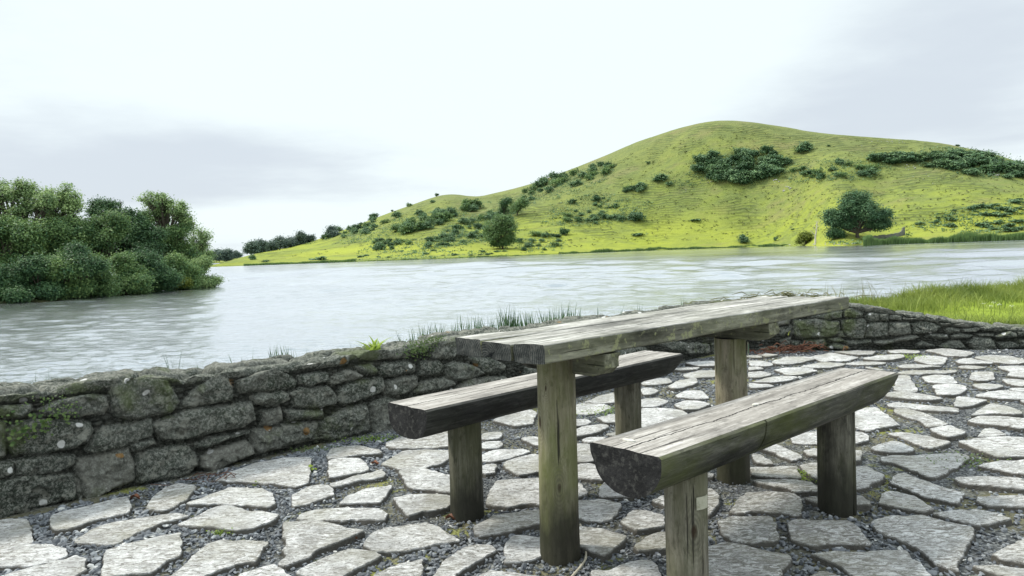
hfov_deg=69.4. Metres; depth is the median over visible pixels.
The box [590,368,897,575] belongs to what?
log bench
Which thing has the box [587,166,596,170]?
thorn bush
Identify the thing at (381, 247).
thorn bush
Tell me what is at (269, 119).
sky
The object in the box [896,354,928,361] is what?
moss
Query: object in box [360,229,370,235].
thorn bush
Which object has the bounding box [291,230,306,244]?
skyline tree
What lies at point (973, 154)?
thorn bush
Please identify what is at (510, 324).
reed tuft
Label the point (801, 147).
thorn bush
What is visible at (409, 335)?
reed tuft
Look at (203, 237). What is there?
willow tree
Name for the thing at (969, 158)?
thorn bush
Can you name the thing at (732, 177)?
thorn bush
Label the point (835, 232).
dark shrub
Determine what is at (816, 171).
thorn bush
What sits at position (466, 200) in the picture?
thorn bush
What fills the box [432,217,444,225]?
thorn bush
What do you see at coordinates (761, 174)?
thorn bush
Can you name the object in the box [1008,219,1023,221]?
thorn bush
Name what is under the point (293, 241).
skyline tree
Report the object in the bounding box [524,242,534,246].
thorn bush
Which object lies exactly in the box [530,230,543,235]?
thorn bush
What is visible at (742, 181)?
thorn bush
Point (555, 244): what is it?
thorn bush
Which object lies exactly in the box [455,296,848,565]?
picnic table
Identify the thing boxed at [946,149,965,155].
thorn bush
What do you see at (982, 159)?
thorn bush
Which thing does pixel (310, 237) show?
skyline tree
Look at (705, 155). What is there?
thorn bush
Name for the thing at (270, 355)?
reed tuft
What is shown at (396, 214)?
thorn bush
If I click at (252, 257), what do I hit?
thorn bush
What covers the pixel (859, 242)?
rushes
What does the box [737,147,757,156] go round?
thorn bush
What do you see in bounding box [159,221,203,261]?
broadleaf tree
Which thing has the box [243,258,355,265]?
reeds
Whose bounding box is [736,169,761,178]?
thorn bush
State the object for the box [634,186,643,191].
thorn bush
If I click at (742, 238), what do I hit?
thorn bush
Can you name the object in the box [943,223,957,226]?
thorn bush
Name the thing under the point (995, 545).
ground
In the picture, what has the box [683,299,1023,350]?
dry stone wall
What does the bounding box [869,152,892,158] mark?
thorn bush
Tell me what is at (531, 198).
thorn bush
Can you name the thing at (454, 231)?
thorn bush
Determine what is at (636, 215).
thorn bush
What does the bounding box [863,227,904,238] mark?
ruined wall
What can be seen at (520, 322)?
reed tuft
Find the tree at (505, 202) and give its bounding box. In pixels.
[494,196,515,214]
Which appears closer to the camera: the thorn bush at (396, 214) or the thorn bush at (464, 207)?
the thorn bush at (464, 207)
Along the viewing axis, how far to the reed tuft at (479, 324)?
5.49 m
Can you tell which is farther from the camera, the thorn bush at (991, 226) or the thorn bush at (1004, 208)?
the thorn bush at (1004, 208)
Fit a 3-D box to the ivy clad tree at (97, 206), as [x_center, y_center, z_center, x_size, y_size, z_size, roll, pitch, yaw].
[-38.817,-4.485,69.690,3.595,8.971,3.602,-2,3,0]
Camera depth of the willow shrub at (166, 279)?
63.68 m
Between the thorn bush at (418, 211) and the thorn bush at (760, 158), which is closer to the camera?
the thorn bush at (760, 158)
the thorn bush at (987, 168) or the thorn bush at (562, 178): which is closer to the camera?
the thorn bush at (987, 168)
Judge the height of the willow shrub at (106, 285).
4.398 m
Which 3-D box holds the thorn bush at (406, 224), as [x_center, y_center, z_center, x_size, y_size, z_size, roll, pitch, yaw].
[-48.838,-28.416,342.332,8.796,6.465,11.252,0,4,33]
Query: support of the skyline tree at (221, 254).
on the hill
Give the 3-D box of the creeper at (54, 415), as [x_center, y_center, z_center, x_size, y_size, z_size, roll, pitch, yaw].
[-1.943,0.542,3.152,0.206,0.101,0.025,-5,4,-44]
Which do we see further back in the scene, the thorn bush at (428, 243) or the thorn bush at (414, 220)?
the thorn bush at (414, 220)
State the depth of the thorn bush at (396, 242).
311.51 m
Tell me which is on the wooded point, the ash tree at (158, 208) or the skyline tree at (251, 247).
the ash tree at (158, 208)
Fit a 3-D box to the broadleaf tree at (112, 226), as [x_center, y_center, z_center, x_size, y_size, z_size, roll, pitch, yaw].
[-36.750,-3.514,65.086,7.317,7.375,5.235,-2,3,0]
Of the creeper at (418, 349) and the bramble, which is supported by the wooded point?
the bramble
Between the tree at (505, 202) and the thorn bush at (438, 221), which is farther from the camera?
the tree at (505, 202)
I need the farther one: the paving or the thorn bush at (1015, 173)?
the thorn bush at (1015, 173)
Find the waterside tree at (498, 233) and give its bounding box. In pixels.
[480,211,521,248]
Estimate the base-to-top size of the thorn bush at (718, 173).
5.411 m
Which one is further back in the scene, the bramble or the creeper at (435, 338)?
the bramble
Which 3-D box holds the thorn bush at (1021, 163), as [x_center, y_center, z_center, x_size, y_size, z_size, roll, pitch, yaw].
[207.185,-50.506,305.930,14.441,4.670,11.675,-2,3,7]
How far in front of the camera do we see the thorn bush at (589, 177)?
385.93 m
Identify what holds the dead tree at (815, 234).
on the hill
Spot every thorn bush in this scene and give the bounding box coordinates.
[248,254,256,259]
[309,256,328,259]
[322,232,334,238]
[349,227,358,233]
[353,223,362,228]
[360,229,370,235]
[367,216,376,220]
[369,213,378,217]
[375,244,386,249]
[378,218,390,223]
[389,221,400,231]
[391,210,402,216]
[393,240,401,244]
[397,220,414,231]
[398,221,413,233]
[402,217,416,223]
[411,220,424,230]
[414,208,423,214]
[416,220,433,228]
[418,214,426,220]
[423,240,432,246]
[424,236,434,241]
[426,217,434,222]
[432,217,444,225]
[433,211,454,221]
[437,206,457,215]
[438,233,447,237]
[447,235,455,240]
[451,229,459,233]
[452,224,463,228]
[456,217,472,224]
[459,202,469,210]
[461,196,470,205]
[464,230,479,237]
[466,203,478,211]
[468,198,484,208]
[473,223,483,228]
[484,214,494,219]
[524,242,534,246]
[526,195,535,200]
[528,184,535,190]
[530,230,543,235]
[531,180,544,186]
[539,176,548,184]
[540,231,550,236]
[543,186,553,192]
[548,178,564,186]
[549,241,561,245]
[556,171,568,177]
[556,174,568,181]
[559,227,569,234]
[561,211,573,216]
[569,168,580,175]
[572,179,583,184]
[573,216,583,220]
[577,171,587,177]
[584,174,593,179]
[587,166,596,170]
[599,165,610,173]
[627,209,646,221]
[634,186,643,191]
[635,182,646,187]
[651,173,668,180]
[690,162,706,171]
[692,155,711,162]
[697,153,716,159]
[704,159,716,164]
[704,163,720,172]
[707,148,720,157]
[708,169,726,178]
[708,172,729,181]
[715,157,734,164]
[722,168,740,175]
[727,154,739,161]
[727,173,743,182]
[732,147,750,153]
[733,162,753,170]
[734,158,747,168]
[736,155,756,163]
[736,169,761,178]
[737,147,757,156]
[738,178,751,183]
[738,234,750,242]
[743,169,769,179]
[748,149,763,155]
[752,173,766,178]
[757,154,770,161]
[758,161,776,171]
[759,145,774,153]
[762,154,783,165]
[763,166,782,175]
[763,167,780,174]
[769,151,777,155]
[779,156,792,163]
[792,141,813,151]
[799,170,808,174]
[811,167,823,174]
[814,172,825,178]
[833,157,845,163]
[835,170,848,176]
[854,163,868,168]
[856,170,867,175]
[865,166,880,173]
[866,151,884,160]
[868,163,879,168]
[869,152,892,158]
[883,156,902,163]
[885,151,914,158]
[899,152,920,161]
[904,152,929,161]
[919,162,936,166]
[929,158,951,166]
[930,151,949,158]
[930,153,951,159]
[941,158,969,169]
[942,217,960,220]
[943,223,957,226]
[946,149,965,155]
[948,153,959,160]
[956,155,980,162]
[961,152,989,157]
[961,167,979,174]
[962,205,982,208]
[964,161,978,167]
[969,221,991,225]
[972,149,1001,157]
[973,203,994,207]
[975,156,991,163]
[976,164,1001,172]
[978,157,999,164]
[980,225,994,227]
[982,212,1000,215]
[987,160,1011,164]
[991,206,1012,209]
[992,164,1010,171]
[998,226,1016,231]
[1000,173,1014,177]
[1001,223,1015,226]
[1004,161,1020,169]
[1005,208,1018,211]
[1007,197,1023,202]
[1008,171,1023,176]
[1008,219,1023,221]
[1011,160,1023,169]
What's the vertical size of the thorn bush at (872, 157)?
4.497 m
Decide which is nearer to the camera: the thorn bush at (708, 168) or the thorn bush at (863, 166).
the thorn bush at (863, 166)
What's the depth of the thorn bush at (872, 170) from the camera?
305.78 m
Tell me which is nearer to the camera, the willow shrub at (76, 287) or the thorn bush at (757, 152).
the willow shrub at (76, 287)
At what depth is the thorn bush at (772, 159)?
339.69 m
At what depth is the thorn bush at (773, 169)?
334.11 m
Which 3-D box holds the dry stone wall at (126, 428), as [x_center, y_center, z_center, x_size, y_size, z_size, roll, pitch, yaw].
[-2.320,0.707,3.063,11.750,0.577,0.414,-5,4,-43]
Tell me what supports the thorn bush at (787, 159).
on the hill
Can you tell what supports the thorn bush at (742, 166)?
on the hill
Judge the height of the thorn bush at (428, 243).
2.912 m
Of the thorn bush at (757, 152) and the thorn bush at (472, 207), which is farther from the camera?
the thorn bush at (472, 207)
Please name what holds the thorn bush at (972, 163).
on the hill
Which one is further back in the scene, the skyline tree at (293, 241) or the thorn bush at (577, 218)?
the skyline tree at (293, 241)
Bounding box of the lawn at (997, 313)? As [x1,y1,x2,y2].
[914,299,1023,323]
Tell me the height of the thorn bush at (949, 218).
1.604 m
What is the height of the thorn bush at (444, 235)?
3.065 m
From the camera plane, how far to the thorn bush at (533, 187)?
417.10 m
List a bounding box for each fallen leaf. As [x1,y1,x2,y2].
[130,493,139,498]
[445,513,454,519]
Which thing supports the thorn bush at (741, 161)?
on the hill
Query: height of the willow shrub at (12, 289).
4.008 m
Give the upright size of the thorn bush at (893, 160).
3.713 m
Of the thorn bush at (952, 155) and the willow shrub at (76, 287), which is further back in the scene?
the thorn bush at (952, 155)
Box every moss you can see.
[206,527,232,534]
[275,445,341,453]
[332,433,400,443]
[576,405,614,417]
[798,469,816,482]
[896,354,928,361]
[920,450,1022,470]
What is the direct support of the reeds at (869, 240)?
on the water
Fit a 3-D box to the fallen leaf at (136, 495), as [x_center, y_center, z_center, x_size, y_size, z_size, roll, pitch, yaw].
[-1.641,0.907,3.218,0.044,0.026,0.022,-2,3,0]
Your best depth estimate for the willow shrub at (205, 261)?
70.79 m
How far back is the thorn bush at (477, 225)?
338.38 m
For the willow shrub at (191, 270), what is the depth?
67.45 m
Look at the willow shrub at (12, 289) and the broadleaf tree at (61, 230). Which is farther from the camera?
the broadleaf tree at (61, 230)
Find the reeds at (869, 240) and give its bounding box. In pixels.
[862,231,1023,245]
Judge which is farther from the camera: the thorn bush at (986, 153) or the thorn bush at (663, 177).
the thorn bush at (663, 177)
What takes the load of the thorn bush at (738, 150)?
on the hill
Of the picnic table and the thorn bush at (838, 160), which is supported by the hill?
the thorn bush at (838, 160)
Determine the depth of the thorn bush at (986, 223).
238.72 m
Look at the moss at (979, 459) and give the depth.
3.33 m
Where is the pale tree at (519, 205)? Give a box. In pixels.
[508,197,528,214]
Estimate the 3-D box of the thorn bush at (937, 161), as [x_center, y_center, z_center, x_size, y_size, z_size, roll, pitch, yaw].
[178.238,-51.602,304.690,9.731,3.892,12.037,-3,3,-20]
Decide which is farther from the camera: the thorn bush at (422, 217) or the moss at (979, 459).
the thorn bush at (422, 217)
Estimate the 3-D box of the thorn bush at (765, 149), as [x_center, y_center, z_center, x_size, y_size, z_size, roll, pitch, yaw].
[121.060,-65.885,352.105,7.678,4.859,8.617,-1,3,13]
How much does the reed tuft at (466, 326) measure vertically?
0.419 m
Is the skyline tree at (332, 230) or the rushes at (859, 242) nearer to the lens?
the rushes at (859, 242)
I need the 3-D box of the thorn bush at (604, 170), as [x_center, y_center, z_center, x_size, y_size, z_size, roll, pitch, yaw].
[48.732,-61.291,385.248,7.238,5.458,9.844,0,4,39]
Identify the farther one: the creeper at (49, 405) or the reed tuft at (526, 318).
the reed tuft at (526, 318)
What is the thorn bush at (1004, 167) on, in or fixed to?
on the hill
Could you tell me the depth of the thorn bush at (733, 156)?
349.57 m
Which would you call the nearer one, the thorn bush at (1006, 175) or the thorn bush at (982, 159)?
the thorn bush at (1006, 175)
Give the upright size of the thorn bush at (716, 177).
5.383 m
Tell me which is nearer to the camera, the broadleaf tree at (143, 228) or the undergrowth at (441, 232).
the broadleaf tree at (143, 228)
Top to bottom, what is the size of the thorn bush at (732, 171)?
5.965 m
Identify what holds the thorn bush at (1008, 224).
on the hill
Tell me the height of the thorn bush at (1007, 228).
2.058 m
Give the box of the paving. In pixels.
[0,348,1023,575]
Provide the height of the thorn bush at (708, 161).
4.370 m
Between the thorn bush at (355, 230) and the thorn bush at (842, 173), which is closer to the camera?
the thorn bush at (842, 173)
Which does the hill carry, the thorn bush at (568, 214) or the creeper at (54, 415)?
the thorn bush at (568, 214)
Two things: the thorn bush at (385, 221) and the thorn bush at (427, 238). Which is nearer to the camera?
the thorn bush at (427, 238)
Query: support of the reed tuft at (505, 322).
on the bank
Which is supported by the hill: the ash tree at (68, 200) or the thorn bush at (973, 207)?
the thorn bush at (973, 207)
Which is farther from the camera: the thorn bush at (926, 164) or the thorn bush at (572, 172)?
the thorn bush at (572, 172)
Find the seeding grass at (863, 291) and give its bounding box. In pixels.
[733,274,1011,302]
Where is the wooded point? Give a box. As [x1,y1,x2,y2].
[0,291,153,302]
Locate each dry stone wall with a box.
[0,302,713,518]
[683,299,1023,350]
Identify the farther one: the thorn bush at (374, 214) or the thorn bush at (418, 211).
the thorn bush at (374, 214)
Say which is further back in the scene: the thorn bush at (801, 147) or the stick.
the thorn bush at (801, 147)
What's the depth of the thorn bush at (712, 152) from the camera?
353.58 m
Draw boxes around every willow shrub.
[0,256,34,303]
[5,251,68,300]
[42,249,101,298]
[46,239,116,297]
[84,248,125,296]
[107,248,157,294]
[128,246,187,291]
[163,250,205,288]
[188,252,228,287]
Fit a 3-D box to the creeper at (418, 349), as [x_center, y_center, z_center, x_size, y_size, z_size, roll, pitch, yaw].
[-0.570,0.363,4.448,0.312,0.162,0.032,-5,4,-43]
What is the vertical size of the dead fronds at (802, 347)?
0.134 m
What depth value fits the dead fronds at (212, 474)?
3.45 m
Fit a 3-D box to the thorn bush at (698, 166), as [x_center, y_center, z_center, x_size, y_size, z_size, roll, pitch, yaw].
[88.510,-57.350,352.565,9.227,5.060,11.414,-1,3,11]
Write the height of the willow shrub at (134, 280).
4.276 m
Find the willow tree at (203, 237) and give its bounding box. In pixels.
[188,223,217,258]
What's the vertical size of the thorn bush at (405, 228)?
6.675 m
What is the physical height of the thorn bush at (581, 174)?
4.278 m
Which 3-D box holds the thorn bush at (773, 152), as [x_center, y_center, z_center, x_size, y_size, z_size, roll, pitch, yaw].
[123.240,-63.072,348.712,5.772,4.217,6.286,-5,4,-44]
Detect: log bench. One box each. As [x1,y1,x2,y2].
[388,350,682,522]
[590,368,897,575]
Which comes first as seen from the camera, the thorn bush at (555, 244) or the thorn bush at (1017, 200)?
the thorn bush at (1017, 200)
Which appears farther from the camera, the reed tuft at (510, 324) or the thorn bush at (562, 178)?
the thorn bush at (562, 178)
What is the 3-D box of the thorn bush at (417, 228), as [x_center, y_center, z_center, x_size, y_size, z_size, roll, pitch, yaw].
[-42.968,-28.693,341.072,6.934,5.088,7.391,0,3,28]
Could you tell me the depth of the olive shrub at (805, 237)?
263.90 m
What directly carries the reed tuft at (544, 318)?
on the bank
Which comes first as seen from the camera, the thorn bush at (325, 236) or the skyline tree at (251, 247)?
the skyline tree at (251, 247)
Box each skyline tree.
[213,248,232,262]
[226,250,242,259]
[239,239,260,254]
[255,238,270,253]
[264,238,282,250]
[272,233,294,248]
[284,236,298,246]
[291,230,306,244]
[304,234,316,242]
[322,224,340,237]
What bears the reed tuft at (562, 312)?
on the bank
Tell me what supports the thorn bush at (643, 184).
on the hill
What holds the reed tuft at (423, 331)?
on the bank
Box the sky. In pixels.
[0,0,1023,256]
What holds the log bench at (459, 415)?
on the ground at (995, 545)
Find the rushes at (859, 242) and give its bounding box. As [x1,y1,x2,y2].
[356,202,1023,259]
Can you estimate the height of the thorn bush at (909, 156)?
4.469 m
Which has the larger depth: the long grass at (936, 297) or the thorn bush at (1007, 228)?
the thorn bush at (1007, 228)
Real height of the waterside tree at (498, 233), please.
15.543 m
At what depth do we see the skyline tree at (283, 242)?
383.27 m
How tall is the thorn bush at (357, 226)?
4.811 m
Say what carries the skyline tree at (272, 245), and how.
on the hill
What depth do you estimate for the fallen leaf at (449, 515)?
2.84 m
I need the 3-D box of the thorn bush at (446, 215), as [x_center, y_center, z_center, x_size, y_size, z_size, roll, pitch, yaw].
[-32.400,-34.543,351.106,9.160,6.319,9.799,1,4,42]
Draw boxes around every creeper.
[1,407,60,446]
[22,388,77,410]
[28,402,81,427]
[397,334,437,360]
[415,335,445,343]
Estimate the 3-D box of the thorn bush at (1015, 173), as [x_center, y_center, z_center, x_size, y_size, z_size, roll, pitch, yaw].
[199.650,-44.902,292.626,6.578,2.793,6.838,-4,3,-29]
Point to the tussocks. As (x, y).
(756, 197)
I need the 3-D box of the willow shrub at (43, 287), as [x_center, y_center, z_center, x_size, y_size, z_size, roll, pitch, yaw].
[-34.967,-0.741,54.589,5.231,3.969,4.674,-2,3,0]
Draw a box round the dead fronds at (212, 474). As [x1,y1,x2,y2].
[151,469,235,485]
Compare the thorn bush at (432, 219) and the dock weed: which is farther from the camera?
the thorn bush at (432, 219)
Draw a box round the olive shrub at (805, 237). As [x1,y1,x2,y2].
[792,230,813,245]
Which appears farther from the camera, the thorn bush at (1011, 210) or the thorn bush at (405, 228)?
the thorn bush at (405, 228)
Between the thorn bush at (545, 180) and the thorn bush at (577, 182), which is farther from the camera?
the thorn bush at (545, 180)
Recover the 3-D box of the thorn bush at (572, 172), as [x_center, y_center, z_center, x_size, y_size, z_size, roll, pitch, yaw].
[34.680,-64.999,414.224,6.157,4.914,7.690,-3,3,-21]
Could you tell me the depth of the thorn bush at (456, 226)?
332.41 m
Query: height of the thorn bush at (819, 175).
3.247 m
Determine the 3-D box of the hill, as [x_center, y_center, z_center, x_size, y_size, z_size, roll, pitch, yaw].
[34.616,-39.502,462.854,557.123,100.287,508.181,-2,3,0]
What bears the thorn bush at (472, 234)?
on the hill
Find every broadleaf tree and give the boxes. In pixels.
[0,210,55,273]
[27,211,99,256]
[76,208,137,260]
[103,238,172,273]
[107,201,171,253]
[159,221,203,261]
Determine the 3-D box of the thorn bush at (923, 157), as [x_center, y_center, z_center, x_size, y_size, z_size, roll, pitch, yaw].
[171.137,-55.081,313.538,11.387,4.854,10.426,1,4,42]
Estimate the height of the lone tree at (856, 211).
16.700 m
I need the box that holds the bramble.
[168,275,194,290]
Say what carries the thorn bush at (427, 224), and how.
on the hill
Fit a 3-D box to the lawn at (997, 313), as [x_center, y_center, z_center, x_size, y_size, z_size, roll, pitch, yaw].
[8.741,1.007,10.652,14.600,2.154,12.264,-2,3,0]
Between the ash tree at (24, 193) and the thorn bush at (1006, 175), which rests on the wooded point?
the ash tree at (24, 193)
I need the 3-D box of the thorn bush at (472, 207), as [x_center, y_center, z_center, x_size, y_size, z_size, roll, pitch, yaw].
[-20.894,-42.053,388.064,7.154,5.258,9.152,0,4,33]
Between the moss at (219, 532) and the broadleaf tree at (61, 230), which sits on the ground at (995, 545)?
the moss at (219, 532)
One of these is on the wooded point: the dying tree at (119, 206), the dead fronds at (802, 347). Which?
the dying tree at (119, 206)
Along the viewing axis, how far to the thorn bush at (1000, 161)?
299.80 m
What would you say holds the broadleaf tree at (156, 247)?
on the wooded point
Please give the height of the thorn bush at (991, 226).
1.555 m
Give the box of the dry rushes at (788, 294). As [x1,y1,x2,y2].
[690,288,867,302]
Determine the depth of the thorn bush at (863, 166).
309.94 m
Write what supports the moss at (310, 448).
on the ground at (995, 545)
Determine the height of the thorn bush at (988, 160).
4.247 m
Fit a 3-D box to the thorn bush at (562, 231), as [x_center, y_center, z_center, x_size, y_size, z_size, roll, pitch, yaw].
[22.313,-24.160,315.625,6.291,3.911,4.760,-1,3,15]
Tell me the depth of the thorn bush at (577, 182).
382.09 m
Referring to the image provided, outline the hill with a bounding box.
[210,121,1023,266]
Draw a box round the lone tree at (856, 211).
[817,187,899,237]
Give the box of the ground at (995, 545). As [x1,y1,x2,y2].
[0,349,1023,575]
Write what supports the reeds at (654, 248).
in the water
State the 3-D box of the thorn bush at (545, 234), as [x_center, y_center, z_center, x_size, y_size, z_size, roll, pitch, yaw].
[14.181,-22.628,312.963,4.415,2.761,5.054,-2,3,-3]
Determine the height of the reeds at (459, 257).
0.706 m
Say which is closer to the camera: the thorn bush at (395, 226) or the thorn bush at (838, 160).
the thorn bush at (838, 160)
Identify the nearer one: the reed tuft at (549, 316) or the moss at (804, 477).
the moss at (804, 477)
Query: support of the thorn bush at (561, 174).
on the hill
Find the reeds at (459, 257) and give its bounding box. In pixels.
[368,253,558,260]
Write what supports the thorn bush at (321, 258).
on the hill
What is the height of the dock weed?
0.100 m
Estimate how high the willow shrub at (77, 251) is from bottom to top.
4.466 m
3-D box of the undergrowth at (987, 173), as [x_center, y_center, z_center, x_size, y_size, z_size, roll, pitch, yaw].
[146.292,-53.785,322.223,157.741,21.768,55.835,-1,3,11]
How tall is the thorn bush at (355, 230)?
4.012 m
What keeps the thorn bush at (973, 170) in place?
on the hill
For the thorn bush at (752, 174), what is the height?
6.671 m
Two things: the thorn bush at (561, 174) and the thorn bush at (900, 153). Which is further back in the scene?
the thorn bush at (561, 174)
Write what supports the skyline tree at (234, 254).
on the hill
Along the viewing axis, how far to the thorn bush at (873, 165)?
311.82 m
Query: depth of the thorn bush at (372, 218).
422.88 m
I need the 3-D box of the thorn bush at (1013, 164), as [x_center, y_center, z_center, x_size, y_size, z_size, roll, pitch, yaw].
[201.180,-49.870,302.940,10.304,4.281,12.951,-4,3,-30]
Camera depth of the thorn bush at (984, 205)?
252.53 m
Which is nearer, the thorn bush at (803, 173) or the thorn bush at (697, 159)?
the thorn bush at (803, 173)
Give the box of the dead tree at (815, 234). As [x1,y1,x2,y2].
[810,220,818,243]
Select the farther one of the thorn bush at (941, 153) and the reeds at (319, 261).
the thorn bush at (941, 153)
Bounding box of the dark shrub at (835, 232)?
[824,226,848,240]
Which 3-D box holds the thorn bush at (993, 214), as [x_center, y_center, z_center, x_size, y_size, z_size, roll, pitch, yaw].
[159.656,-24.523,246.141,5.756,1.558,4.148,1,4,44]
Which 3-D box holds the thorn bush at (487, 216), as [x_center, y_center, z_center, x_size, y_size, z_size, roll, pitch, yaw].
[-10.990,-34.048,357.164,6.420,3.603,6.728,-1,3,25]
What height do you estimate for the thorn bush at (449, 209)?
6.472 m
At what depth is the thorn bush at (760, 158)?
343.77 m
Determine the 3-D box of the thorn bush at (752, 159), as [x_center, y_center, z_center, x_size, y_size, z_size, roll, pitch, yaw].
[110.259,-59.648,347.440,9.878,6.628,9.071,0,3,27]
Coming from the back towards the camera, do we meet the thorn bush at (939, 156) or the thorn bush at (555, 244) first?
the thorn bush at (939, 156)
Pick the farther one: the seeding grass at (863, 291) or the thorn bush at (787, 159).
the thorn bush at (787, 159)
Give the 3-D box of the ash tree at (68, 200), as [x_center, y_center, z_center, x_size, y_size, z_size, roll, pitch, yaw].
[-39.694,-4.497,64.593,5.427,9.594,3.216,-2,3,0]
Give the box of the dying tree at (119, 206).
[114,200,126,211]
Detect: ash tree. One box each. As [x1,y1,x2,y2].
[0,176,60,223]
[34,181,87,221]
[132,190,199,260]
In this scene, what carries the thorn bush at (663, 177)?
on the hill
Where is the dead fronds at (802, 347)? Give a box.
[749,340,846,354]
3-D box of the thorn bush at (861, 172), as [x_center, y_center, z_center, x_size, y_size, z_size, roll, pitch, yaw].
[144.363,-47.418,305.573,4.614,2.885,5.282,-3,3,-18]
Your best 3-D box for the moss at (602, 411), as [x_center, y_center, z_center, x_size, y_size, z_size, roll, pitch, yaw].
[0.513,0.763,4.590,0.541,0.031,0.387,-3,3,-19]
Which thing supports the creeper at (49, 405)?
attached to the dry stone wall at (126, 428)
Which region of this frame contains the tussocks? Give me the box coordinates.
[294,128,1023,255]
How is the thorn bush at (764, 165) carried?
on the hill
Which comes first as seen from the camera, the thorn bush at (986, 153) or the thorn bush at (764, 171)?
the thorn bush at (986, 153)
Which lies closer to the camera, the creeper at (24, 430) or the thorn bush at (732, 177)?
the creeper at (24, 430)
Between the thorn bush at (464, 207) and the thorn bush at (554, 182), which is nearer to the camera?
the thorn bush at (464, 207)
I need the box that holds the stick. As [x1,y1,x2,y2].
[571,524,586,575]
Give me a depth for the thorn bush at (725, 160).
347.54 m
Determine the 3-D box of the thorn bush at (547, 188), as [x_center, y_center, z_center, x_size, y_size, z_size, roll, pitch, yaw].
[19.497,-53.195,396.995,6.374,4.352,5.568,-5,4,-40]
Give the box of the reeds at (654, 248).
[559,243,787,253]
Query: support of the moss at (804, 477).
on the ground at (995, 545)
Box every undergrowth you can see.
[307,162,653,253]
[665,146,1022,185]
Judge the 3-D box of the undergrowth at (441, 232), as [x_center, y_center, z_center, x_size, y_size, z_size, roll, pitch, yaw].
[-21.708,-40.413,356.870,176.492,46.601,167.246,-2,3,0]
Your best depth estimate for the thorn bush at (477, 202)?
394.94 m
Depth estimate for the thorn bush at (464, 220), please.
344.87 m
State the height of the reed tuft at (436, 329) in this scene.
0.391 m
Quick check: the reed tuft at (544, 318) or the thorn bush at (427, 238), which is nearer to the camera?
the reed tuft at (544, 318)
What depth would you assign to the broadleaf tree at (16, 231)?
59.55 m
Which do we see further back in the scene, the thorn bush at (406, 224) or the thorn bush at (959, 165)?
the thorn bush at (406, 224)
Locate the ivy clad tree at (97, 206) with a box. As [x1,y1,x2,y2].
[84,194,123,219]
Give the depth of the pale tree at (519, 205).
353.30 m
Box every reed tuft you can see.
[268,346,287,356]
[396,328,423,340]
[412,323,434,337]
[429,323,444,333]
[448,315,477,330]
[469,313,484,327]
[493,304,514,328]
[498,308,518,326]
[515,310,533,325]
[519,312,535,325]
[536,311,556,322]
[542,311,565,319]
[554,303,576,318]
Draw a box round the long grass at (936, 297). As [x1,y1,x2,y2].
[788,275,1023,334]
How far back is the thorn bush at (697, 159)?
354.04 m
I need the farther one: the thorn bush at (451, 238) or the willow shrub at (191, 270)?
the thorn bush at (451, 238)
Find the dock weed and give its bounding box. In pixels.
[357,337,390,349]
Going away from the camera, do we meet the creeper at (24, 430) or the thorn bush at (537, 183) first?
the creeper at (24, 430)
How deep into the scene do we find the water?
42.56 m
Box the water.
[0,240,1023,383]
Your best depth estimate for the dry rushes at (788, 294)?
7.05 m
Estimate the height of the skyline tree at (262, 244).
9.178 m
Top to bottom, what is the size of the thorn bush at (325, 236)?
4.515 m
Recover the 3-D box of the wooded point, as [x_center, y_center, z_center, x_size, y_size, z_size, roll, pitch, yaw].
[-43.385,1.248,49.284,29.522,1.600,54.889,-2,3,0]

